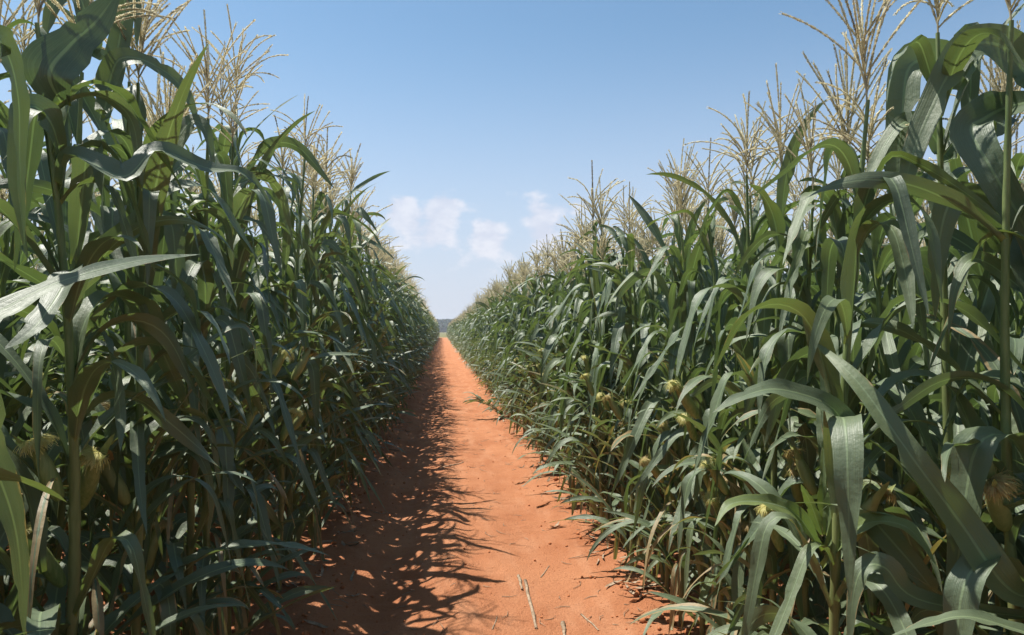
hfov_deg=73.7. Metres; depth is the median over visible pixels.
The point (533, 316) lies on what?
maize plant
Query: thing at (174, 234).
maize plant
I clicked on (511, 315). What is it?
maize plant
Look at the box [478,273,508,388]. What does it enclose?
maize plant
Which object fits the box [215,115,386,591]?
maize plant
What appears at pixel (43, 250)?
maize plant
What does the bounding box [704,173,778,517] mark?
maize plant
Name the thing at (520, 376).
maize plant
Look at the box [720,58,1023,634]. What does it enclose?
maize plant
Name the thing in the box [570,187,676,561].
maize plant
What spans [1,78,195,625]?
maize plant
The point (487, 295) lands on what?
maize plant
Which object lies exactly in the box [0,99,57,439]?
maize plant
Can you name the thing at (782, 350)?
maize plant
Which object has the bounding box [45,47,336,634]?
maize plant
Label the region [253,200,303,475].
maize plant
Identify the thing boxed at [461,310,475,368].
maize plant
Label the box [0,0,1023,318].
sky
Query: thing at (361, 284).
maize plant
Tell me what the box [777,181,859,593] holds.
maize plant
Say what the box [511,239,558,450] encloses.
maize plant
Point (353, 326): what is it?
maize plant
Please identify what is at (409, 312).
maize plant
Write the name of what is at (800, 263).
maize plant
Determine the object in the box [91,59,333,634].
maize plant
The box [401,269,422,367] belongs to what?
maize plant
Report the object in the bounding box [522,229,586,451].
maize plant
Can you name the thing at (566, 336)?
maize plant
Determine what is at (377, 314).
maize plant
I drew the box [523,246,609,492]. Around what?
maize plant
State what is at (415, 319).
maize plant
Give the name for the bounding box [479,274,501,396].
maize plant
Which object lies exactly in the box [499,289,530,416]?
maize plant
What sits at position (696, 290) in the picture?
maize plant
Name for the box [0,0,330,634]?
maize plant
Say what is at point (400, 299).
maize plant
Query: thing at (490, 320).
maize plant
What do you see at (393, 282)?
maize plant
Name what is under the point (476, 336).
maize plant
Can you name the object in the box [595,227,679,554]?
maize plant
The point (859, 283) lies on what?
maize plant
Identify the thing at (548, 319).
maize plant
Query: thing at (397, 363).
maize plant
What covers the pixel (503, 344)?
maize plant
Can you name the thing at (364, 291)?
maize plant
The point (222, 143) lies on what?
maize plant
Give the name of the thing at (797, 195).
maize plant
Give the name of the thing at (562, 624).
dry stalk
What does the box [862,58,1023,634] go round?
maize plant
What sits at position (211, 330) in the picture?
maize plant
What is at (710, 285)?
maize plant
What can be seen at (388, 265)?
maize plant
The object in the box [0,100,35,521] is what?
maize plant
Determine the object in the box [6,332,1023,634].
ground
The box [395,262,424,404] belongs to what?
maize plant
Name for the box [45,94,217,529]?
maize plant
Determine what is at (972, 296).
maize plant
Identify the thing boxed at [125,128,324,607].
maize plant
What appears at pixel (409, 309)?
maize plant
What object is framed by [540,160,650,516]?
maize plant
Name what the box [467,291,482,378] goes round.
maize plant
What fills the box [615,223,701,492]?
maize plant
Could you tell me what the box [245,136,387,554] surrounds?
maize plant
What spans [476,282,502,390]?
maize plant
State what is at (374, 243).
maize plant
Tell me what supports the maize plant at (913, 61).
on the ground
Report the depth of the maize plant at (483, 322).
18.26 m
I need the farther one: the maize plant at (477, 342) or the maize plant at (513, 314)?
the maize plant at (477, 342)
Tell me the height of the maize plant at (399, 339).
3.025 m
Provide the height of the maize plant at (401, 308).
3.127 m
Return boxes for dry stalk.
[517,574,522,589]
[524,579,537,628]
[560,621,565,634]
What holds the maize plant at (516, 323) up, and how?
on the ground
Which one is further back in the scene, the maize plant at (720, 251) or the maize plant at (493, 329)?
the maize plant at (493, 329)
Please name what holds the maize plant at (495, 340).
on the ground
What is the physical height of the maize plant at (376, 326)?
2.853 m
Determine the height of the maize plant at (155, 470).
3.075 m
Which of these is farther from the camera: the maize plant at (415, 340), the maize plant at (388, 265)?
the maize plant at (415, 340)
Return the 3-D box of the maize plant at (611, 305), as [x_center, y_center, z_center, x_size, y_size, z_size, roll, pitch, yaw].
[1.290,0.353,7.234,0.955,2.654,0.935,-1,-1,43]
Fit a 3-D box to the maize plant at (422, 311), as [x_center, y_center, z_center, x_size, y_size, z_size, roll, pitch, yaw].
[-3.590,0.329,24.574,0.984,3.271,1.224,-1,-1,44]
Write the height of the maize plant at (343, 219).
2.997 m
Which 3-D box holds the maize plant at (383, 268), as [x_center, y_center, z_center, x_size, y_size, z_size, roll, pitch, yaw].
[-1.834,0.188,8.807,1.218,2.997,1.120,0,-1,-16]
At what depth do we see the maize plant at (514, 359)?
9.85 m
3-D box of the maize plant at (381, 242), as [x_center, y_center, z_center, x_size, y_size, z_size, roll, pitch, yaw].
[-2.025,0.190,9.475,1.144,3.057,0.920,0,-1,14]
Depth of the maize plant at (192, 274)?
2.69 m
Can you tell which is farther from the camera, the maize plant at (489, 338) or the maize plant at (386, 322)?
the maize plant at (489, 338)
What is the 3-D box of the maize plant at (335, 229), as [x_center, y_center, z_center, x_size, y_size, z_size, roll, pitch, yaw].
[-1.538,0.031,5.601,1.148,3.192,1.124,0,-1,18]
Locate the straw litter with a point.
(635, 580)
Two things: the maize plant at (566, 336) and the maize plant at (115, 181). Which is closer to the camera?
the maize plant at (115, 181)
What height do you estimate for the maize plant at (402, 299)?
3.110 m
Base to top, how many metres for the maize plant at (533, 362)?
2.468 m
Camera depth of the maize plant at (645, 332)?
4.17 m
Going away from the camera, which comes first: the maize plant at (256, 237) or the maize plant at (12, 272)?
the maize plant at (12, 272)
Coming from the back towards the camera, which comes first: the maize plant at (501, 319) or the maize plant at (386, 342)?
the maize plant at (501, 319)
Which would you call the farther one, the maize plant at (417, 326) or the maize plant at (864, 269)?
the maize plant at (417, 326)
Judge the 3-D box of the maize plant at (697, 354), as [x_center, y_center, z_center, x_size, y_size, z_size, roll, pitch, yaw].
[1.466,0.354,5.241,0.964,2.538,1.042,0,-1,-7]
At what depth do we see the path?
4.92 m
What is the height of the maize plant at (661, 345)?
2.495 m
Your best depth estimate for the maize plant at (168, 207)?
4.55 m
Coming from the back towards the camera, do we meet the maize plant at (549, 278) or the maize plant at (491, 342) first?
the maize plant at (491, 342)
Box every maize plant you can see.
[0,0,123,604]
[0,0,124,634]
[0,0,275,634]
[0,0,287,634]
[0,0,292,634]
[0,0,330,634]
[0,25,198,634]
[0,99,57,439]
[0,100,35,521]
[0,157,96,581]
[0,167,61,476]
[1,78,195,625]
[7,192,111,534]
[9,109,186,622]
[10,91,101,505]
[42,116,212,599]
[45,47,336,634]
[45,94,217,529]
[51,74,239,533]
[53,74,258,580]
[65,10,324,634]
[88,182,119,529]
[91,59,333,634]
[106,178,132,374]
[121,4,367,617]
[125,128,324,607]
[146,41,318,633]
[167,145,245,512]
[174,178,248,496]
[210,189,275,468]
[213,172,268,517]
[214,153,307,482]
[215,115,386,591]
[216,134,363,550]
[243,93,391,570]
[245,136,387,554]
[247,203,277,490]
[250,149,392,512]
[252,127,388,515]
[253,166,303,435]
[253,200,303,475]
[264,174,371,533]
[268,151,405,492]
[268,179,390,510]
[299,143,388,490]
[303,182,386,504]
[324,186,407,479]
[331,204,391,447]
[333,226,393,467]
[336,190,398,474]
[336,222,412,438]
[337,219,402,457]
[339,229,404,452]
[344,228,405,469]
[344,241,414,441]
[348,199,399,439]
[360,226,403,438]
[362,216,414,447]
[362,225,402,432]
[362,253,411,422]
[363,220,416,437]
[366,231,410,432]
[370,243,417,436]
[372,243,411,421]
[372,249,416,427]
[379,239,415,426]
[381,240,409,407]
[382,246,407,411]
[383,246,423,408]
[384,240,419,403]
[384,256,417,420]
[385,262,419,389]
[386,246,423,407]
[386,247,420,392]
[389,261,413,407]
[391,254,415,406]
[393,259,419,398]
[393,265,420,396]
[393,281,419,404]
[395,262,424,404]
[395,271,417,393]
[397,273,420,385]
[399,261,427,380]
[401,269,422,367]
[403,273,426,381]
[403,281,425,386]
[404,272,427,380]
[404,275,426,370]
[405,273,421,385]
[405,280,430,375]
[406,268,425,362]
[406,280,428,389]
[408,273,431,377]
[409,289,425,373]
[411,281,427,375]
[411,286,426,370]
[413,289,429,369]
[415,285,427,360]
[415,308,429,367]
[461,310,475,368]
[463,299,479,362]
[466,292,481,374]
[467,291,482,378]
[468,293,481,378]
[469,295,485,382]
[469,300,481,363]
[471,301,485,380]
[472,282,491,385]
[472,285,490,385]
[472,294,486,376]
[473,300,487,374]
[474,288,493,386]
[475,281,501,400]
[475,291,491,387]
[475,305,494,391]
[476,282,496,376]
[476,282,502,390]
[476,290,493,392]
[477,279,502,382]
[478,261,515,397]
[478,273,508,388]
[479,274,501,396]
[479,287,493,388]
[479,288,503,396]
[481,283,505,394]
[481,289,502,388]
[482,278,513,412]
[483,267,521,415]
[483,286,506,410]
[485,263,540,435]
[485,269,530,424]
[485,284,505,405]
[485,288,518,415]
[486,275,508,384]
[487,282,507,407]
[487,284,513,411]
[488,260,514,413]
[488,289,502,404]
[489,269,521,419]
[494,257,529,423]
[496,266,541,416]
[498,252,539,433]
[498,263,533,416]
[498,263,542,429]
[498,269,545,434]
[499,239,550,447]
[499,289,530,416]
[500,250,561,459]
[500,265,528,407]
[500,280,529,430]
[503,281,533,434]
[504,257,555,449]
[505,235,559,453]
[509,262,548,439]
[511,237,570,472]
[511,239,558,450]
[515,230,609,470]
[517,267,575,449]
[519,248,608,480]
[519,253,586,460]
[520,250,595,470]
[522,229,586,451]
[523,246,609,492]
[528,200,618,501]
[529,208,653,547]
[529,223,616,469]
[531,230,618,462]
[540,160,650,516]
[540,178,652,529]
[542,204,623,508]
[545,234,624,513]
[546,223,648,512]
[550,181,668,572]
[550,244,611,487]
[552,185,650,543]
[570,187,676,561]
[576,182,730,593]
[587,138,784,629]
[587,206,729,581]
[588,231,652,462]
[593,171,740,589]
[594,223,651,463]
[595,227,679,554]
[603,143,778,634]
[606,226,660,463]
[607,223,656,478]
[614,231,659,458]
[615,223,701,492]
[616,217,670,453]
[626,212,671,469]
[630,137,786,634]
[631,62,936,634]
[637,229,675,355]
[641,184,728,419]
[646,91,834,634]
[651,204,742,540]
[651,234,728,497]
[652,101,868,634]
[652,181,736,513]
[658,208,731,483]
[663,158,799,634]
[667,204,731,513]
[679,213,742,525]
[696,160,814,534]
[701,213,781,566]
[704,79,900,634]
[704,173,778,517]
[713,0,1023,634]
[716,29,999,634]
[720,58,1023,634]
[728,164,876,574]
[739,147,861,582]
[771,107,923,631]
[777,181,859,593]
[780,150,933,559]
[787,0,1023,634]
[795,0,1023,634]
[810,161,951,630]
[813,107,971,633]
[856,114,1023,628]
[856,196,925,479]
[856,235,904,473]
[857,172,984,386]
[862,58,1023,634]
[865,23,1023,634]
[865,128,1023,607]
[871,200,932,526]
[879,189,988,508]
[882,159,1023,384]
[917,174,985,574]
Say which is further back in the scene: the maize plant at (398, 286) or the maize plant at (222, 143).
the maize plant at (398, 286)
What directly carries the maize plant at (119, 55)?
on the ground
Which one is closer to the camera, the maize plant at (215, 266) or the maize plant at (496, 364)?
the maize plant at (215, 266)
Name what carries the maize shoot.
on the path
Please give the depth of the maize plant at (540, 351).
6.86 m
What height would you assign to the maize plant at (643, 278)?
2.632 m
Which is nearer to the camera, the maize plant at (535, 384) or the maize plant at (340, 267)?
the maize plant at (340, 267)
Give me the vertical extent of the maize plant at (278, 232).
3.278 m
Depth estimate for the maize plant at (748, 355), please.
2.73 m
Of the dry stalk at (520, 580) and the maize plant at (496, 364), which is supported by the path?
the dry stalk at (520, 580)
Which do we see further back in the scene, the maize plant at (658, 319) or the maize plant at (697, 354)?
the maize plant at (658, 319)
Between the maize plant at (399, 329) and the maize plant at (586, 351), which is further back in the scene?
the maize plant at (399, 329)
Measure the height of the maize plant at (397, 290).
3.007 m
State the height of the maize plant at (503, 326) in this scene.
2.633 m
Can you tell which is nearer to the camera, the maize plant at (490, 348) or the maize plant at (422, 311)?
the maize plant at (490, 348)
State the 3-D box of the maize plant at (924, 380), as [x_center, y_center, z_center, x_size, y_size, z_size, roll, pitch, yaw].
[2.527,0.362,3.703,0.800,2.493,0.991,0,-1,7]
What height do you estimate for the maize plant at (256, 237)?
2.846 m
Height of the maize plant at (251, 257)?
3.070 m
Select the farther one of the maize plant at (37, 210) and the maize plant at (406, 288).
the maize plant at (406, 288)
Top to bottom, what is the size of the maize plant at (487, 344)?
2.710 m
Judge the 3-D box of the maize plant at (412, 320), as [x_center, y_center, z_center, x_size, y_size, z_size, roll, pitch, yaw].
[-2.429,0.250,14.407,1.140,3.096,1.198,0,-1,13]
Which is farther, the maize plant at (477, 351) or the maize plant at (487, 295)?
the maize plant at (477, 351)
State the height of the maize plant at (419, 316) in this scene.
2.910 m
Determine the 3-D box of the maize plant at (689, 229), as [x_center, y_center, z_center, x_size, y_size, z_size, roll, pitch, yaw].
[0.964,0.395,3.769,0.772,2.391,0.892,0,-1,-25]
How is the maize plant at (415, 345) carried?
on the ground
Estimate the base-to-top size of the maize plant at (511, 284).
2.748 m
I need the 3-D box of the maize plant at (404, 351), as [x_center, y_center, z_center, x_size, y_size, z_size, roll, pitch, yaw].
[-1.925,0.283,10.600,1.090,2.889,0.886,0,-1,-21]
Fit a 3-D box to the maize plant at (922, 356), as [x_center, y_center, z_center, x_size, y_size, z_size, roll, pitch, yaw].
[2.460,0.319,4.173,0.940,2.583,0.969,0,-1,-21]
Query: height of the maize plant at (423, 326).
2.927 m
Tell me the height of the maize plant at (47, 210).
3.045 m
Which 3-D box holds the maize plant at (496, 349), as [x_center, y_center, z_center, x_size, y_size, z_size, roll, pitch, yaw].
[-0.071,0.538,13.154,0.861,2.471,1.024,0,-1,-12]
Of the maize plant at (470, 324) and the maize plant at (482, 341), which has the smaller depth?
the maize plant at (482, 341)
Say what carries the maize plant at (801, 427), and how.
on the ground
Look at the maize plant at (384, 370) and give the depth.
7.94 m
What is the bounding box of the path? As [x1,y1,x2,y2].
[283,338,675,634]
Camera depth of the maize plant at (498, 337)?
12.11 m
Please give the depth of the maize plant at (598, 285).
5.01 m
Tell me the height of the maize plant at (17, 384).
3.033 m
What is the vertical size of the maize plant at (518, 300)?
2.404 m
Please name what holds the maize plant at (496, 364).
on the ground
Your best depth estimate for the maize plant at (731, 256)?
4.50 m
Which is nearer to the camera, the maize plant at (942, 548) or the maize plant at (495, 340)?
the maize plant at (942, 548)
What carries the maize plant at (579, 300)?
on the ground
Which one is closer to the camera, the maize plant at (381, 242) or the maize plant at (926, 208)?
the maize plant at (926, 208)
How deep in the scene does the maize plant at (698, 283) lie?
5.39 m
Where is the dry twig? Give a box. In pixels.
[580,613,598,629]
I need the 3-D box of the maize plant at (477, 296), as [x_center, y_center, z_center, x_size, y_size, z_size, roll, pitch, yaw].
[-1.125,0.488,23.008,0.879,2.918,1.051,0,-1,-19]
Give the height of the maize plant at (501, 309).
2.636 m
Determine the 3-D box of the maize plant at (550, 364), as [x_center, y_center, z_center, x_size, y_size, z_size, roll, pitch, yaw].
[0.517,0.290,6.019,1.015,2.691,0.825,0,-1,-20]
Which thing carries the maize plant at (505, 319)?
on the ground
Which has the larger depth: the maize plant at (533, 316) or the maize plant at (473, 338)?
the maize plant at (473, 338)
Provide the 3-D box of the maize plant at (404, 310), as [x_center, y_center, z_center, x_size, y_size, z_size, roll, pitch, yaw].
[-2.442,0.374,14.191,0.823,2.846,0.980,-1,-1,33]
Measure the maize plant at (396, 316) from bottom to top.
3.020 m
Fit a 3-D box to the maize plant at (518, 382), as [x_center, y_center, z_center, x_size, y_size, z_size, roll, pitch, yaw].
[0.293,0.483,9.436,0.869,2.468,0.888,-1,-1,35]
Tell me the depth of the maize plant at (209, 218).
4.87 m
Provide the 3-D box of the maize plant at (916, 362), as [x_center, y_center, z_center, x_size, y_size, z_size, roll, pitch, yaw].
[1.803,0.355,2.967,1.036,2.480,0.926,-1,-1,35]
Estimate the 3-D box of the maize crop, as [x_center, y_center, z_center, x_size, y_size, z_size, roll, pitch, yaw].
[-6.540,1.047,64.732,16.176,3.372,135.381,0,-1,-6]
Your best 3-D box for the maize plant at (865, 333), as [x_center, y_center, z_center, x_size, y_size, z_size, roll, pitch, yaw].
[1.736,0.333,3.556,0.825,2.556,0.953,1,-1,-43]
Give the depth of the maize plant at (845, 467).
1.73 m
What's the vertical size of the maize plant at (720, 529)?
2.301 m
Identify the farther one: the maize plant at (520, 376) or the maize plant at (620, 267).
the maize plant at (520, 376)
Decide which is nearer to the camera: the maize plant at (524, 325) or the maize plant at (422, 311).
the maize plant at (524, 325)
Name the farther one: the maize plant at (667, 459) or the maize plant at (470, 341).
the maize plant at (470, 341)
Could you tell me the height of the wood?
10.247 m
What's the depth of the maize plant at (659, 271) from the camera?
5.73 m
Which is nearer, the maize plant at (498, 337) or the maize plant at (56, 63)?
the maize plant at (56, 63)
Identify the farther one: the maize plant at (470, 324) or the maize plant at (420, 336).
the maize plant at (470, 324)
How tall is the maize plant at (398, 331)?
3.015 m
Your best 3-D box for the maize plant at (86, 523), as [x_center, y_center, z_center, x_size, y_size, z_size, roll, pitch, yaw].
[-2.233,0.249,3.495,0.972,2.675,0.926,1,-1,-36]
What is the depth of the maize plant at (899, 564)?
1.57 m
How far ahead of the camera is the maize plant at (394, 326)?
11.70 m
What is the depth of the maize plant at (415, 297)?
19.55 m
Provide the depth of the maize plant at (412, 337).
14.96 m
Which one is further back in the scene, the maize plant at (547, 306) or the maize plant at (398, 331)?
the maize plant at (398, 331)
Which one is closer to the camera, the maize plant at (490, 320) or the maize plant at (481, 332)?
the maize plant at (490, 320)
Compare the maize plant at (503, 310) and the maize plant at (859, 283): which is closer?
the maize plant at (859, 283)
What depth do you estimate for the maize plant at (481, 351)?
16.66 m
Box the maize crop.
[0,20,1023,634]
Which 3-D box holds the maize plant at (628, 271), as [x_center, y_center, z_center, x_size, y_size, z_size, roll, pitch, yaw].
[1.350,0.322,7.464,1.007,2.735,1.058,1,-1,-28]
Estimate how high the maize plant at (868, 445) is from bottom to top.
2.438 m
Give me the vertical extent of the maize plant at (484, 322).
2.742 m
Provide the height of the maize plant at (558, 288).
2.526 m
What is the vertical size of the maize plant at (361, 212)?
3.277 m
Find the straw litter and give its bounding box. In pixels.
[258,384,691,634]
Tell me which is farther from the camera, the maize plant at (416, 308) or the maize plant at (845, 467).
the maize plant at (416, 308)
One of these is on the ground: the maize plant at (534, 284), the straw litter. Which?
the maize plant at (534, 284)
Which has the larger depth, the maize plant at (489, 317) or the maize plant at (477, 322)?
the maize plant at (477, 322)
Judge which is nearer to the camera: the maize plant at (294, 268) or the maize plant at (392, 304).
the maize plant at (294, 268)
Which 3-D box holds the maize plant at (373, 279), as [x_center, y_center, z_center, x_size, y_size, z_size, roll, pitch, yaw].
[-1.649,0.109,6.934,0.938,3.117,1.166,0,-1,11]
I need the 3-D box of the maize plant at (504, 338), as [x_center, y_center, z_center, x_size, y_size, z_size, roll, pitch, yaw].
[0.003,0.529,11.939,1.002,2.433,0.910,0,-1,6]
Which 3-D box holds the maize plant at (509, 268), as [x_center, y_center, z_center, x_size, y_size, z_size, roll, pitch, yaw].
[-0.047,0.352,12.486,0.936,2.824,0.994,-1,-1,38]
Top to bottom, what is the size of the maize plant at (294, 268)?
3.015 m
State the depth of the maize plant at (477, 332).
20.16 m
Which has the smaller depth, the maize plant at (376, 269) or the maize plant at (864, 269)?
the maize plant at (864, 269)
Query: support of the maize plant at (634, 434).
on the ground
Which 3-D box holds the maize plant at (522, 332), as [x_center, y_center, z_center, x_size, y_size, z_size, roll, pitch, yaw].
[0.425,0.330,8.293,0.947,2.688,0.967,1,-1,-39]
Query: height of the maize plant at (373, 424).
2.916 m
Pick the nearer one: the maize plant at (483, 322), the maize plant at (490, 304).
the maize plant at (490, 304)
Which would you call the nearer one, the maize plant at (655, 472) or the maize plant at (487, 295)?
the maize plant at (655, 472)
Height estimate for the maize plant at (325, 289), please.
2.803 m
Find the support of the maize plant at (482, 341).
on the ground
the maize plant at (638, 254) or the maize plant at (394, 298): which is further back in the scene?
the maize plant at (394, 298)
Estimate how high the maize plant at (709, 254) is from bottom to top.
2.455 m
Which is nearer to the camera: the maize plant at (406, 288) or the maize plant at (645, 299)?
the maize plant at (645, 299)
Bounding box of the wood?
[437,319,452,331]
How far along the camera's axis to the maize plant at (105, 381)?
3.77 m
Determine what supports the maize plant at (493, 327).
on the ground
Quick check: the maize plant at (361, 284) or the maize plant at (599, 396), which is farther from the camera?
the maize plant at (361, 284)
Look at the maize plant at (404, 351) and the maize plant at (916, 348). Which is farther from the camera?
the maize plant at (404, 351)
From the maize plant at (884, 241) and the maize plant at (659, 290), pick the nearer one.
the maize plant at (884, 241)
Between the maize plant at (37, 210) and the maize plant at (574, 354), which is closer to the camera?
the maize plant at (37, 210)
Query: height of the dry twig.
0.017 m
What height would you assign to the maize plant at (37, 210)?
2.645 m
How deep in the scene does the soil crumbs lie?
4.28 m
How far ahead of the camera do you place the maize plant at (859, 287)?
4.48 m
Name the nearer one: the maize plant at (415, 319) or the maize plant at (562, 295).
the maize plant at (562, 295)
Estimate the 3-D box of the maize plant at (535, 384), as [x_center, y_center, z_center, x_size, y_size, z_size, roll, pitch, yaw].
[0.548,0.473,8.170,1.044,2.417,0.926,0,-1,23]
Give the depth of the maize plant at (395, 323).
10.01 m
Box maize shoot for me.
[463,392,505,416]
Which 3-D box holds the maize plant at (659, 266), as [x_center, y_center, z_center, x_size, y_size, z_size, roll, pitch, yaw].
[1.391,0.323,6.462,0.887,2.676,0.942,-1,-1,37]
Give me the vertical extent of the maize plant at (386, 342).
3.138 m
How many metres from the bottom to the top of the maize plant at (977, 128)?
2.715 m
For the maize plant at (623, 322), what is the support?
on the ground
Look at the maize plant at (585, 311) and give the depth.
5.26 m
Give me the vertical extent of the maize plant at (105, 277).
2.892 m
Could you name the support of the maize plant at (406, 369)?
on the ground
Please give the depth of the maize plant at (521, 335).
8.68 m
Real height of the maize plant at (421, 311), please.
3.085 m
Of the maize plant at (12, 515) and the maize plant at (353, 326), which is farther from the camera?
the maize plant at (353, 326)
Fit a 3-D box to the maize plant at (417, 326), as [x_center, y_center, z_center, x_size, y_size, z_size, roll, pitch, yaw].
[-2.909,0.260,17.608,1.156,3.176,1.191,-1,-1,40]
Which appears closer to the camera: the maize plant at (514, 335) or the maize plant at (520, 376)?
the maize plant at (520, 376)
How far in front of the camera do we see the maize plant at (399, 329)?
12.59 m
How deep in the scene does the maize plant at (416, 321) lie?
17.47 m
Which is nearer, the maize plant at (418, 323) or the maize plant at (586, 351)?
the maize plant at (586, 351)
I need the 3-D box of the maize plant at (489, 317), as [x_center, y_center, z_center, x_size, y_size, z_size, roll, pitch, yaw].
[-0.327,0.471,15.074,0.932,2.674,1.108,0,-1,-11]
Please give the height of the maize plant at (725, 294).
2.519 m
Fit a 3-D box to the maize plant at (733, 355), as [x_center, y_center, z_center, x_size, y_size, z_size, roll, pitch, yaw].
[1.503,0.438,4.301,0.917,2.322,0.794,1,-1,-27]
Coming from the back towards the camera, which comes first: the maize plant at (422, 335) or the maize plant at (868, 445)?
the maize plant at (422, 335)
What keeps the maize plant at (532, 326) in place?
on the ground
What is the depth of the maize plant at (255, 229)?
6.40 m
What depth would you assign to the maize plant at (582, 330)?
5.49 m
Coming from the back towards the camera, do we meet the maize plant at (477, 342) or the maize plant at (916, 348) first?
the maize plant at (477, 342)
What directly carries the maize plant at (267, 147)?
on the ground
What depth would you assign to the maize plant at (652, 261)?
5.82 m
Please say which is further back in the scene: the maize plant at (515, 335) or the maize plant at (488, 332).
the maize plant at (488, 332)
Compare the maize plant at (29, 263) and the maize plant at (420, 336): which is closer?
the maize plant at (29, 263)
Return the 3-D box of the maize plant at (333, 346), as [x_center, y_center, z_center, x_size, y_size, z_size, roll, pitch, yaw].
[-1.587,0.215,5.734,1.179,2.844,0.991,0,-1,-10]
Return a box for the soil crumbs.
[282,387,690,634]
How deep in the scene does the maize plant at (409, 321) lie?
12.33 m
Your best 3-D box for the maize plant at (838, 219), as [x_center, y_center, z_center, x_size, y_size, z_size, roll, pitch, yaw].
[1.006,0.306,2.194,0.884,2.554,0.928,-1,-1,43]

